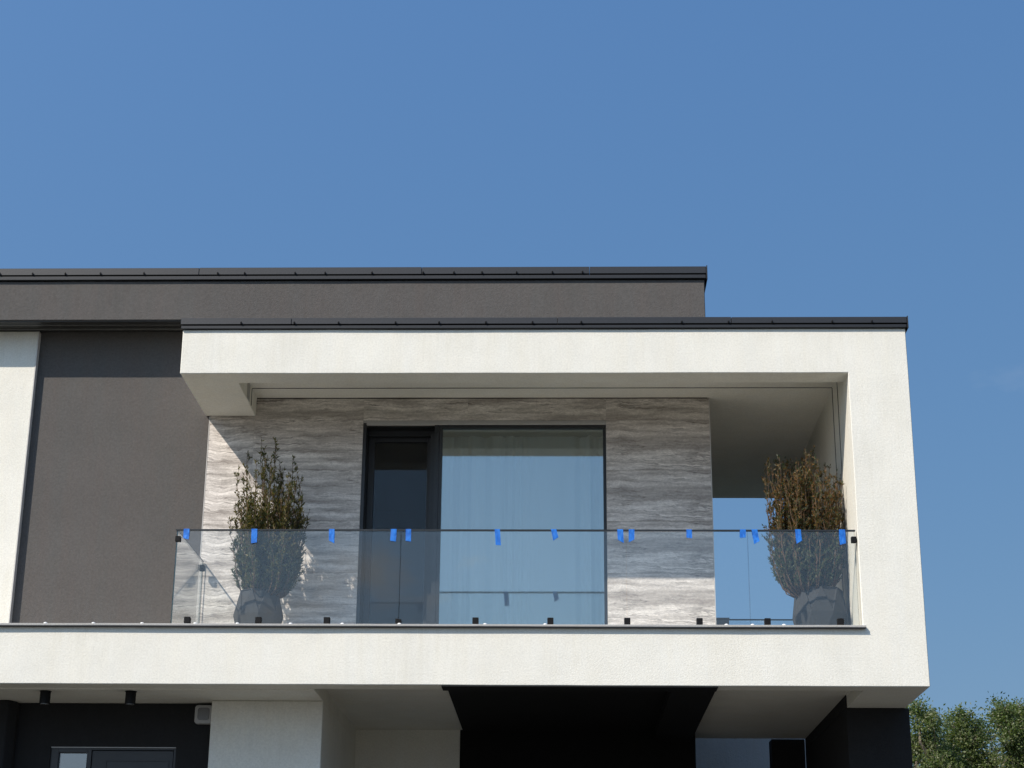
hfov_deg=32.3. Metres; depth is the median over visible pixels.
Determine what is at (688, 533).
masking tape
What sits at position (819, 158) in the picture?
sky
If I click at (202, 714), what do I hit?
wall lamp
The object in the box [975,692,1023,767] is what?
broadleaf tree
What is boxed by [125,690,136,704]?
downlight
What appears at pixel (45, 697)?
downlight
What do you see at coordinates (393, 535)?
masking tape
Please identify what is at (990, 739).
broadleaf tree
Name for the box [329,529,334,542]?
masking tape
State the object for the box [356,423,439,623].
sliding door
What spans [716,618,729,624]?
grey box
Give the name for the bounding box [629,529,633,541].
masking tape
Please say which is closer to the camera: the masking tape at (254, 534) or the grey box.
the masking tape at (254, 534)
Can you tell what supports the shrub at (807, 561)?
on the planter at (822, 605)
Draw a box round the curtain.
[439,435,604,624]
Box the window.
[435,425,607,624]
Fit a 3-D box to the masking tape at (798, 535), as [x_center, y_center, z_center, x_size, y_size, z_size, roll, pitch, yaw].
[2.831,1.510,17.457,0.063,0.147,0.028,0,-19,2]
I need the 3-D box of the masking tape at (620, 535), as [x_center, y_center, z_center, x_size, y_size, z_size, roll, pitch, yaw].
[1.075,1.510,17.509,0.065,0.141,0.026,0,-19,2]
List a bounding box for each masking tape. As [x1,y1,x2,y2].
[183,529,189,538]
[251,529,257,542]
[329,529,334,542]
[390,529,396,540]
[406,529,410,541]
[495,529,500,544]
[551,529,557,539]
[617,529,623,542]
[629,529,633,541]
[686,529,691,537]
[740,529,745,537]
[751,529,759,543]
[795,529,801,542]
[839,529,845,544]
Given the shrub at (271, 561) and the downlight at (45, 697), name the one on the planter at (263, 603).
the shrub at (271, 561)
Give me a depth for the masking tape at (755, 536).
17.46 m
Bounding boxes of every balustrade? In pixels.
[170,529,858,624]
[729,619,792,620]
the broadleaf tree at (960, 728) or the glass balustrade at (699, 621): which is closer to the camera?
the glass balustrade at (699, 621)
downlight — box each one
[39,690,51,704]
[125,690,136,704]
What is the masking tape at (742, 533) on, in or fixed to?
attached to the glass balustrade at (699, 621)
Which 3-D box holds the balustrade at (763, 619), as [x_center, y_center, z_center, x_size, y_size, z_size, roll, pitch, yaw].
[2.877,3.332,21.426,1.280,0.970,0.022,0,-19,2]
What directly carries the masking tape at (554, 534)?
attached to the glass balustrade at (699, 621)
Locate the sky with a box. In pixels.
[0,0,1023,766]
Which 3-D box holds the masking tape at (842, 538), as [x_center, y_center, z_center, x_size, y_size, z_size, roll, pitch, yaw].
[3.262,1.515,17.442,0.062,0.159,0.031,0,-19,2]
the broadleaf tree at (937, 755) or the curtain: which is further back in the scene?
the broadleaf tree at (937, 755)
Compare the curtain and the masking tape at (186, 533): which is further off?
the curtain
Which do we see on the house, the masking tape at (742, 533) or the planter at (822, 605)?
the planter at (822, 605)
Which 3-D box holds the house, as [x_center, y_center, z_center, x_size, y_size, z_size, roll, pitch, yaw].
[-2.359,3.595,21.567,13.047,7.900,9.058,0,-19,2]
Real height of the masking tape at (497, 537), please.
0.167 m
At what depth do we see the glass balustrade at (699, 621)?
17.53 m
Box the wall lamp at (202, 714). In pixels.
[194,705,211,724]
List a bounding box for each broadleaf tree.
[906,694,970,767]
[910,699,1020,767]
[938,702,1000,767]
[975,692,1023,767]
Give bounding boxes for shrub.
[227,437,310,597]
[761,445,846,597]
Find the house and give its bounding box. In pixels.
[0,265,929,767]
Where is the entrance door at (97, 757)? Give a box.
[50,747,175,767]
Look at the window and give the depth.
19.22 m
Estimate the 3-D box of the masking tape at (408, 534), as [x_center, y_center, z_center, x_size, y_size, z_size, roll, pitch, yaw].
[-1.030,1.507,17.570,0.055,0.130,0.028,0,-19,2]
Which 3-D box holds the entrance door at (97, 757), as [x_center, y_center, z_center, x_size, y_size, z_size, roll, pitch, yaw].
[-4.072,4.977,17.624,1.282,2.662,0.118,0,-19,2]
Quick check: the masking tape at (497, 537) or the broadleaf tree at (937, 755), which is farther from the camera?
the broadleaf tree at (937, 755)
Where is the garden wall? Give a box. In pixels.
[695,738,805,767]
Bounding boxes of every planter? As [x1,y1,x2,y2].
[233,588,282,623]
[792,586,847,624]
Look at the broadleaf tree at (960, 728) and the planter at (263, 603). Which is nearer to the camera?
the planter at (263, 603)

